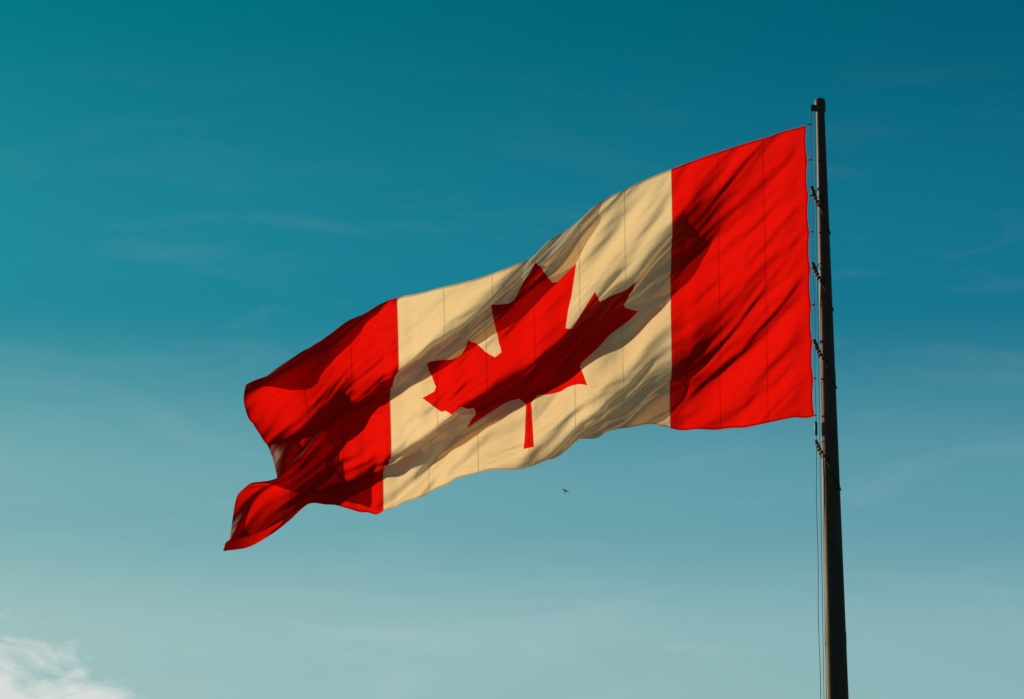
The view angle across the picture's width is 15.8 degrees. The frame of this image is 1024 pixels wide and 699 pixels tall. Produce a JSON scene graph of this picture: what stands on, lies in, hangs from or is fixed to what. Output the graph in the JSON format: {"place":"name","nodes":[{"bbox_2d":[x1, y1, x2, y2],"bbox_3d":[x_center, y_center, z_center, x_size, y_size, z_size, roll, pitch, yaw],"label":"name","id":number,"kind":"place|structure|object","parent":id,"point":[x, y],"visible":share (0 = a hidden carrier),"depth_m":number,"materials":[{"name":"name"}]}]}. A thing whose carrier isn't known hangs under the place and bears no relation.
{"place":"outdoors","nodes":[
{"label":"outdoors","id":0,"kind":"place"},
{"bbox_2d":[0,0,1023,698],"label":"sky","id":1,"kind":"structure","parent":0,"point":[195,195],"materials":[{"name":"blue"}]},
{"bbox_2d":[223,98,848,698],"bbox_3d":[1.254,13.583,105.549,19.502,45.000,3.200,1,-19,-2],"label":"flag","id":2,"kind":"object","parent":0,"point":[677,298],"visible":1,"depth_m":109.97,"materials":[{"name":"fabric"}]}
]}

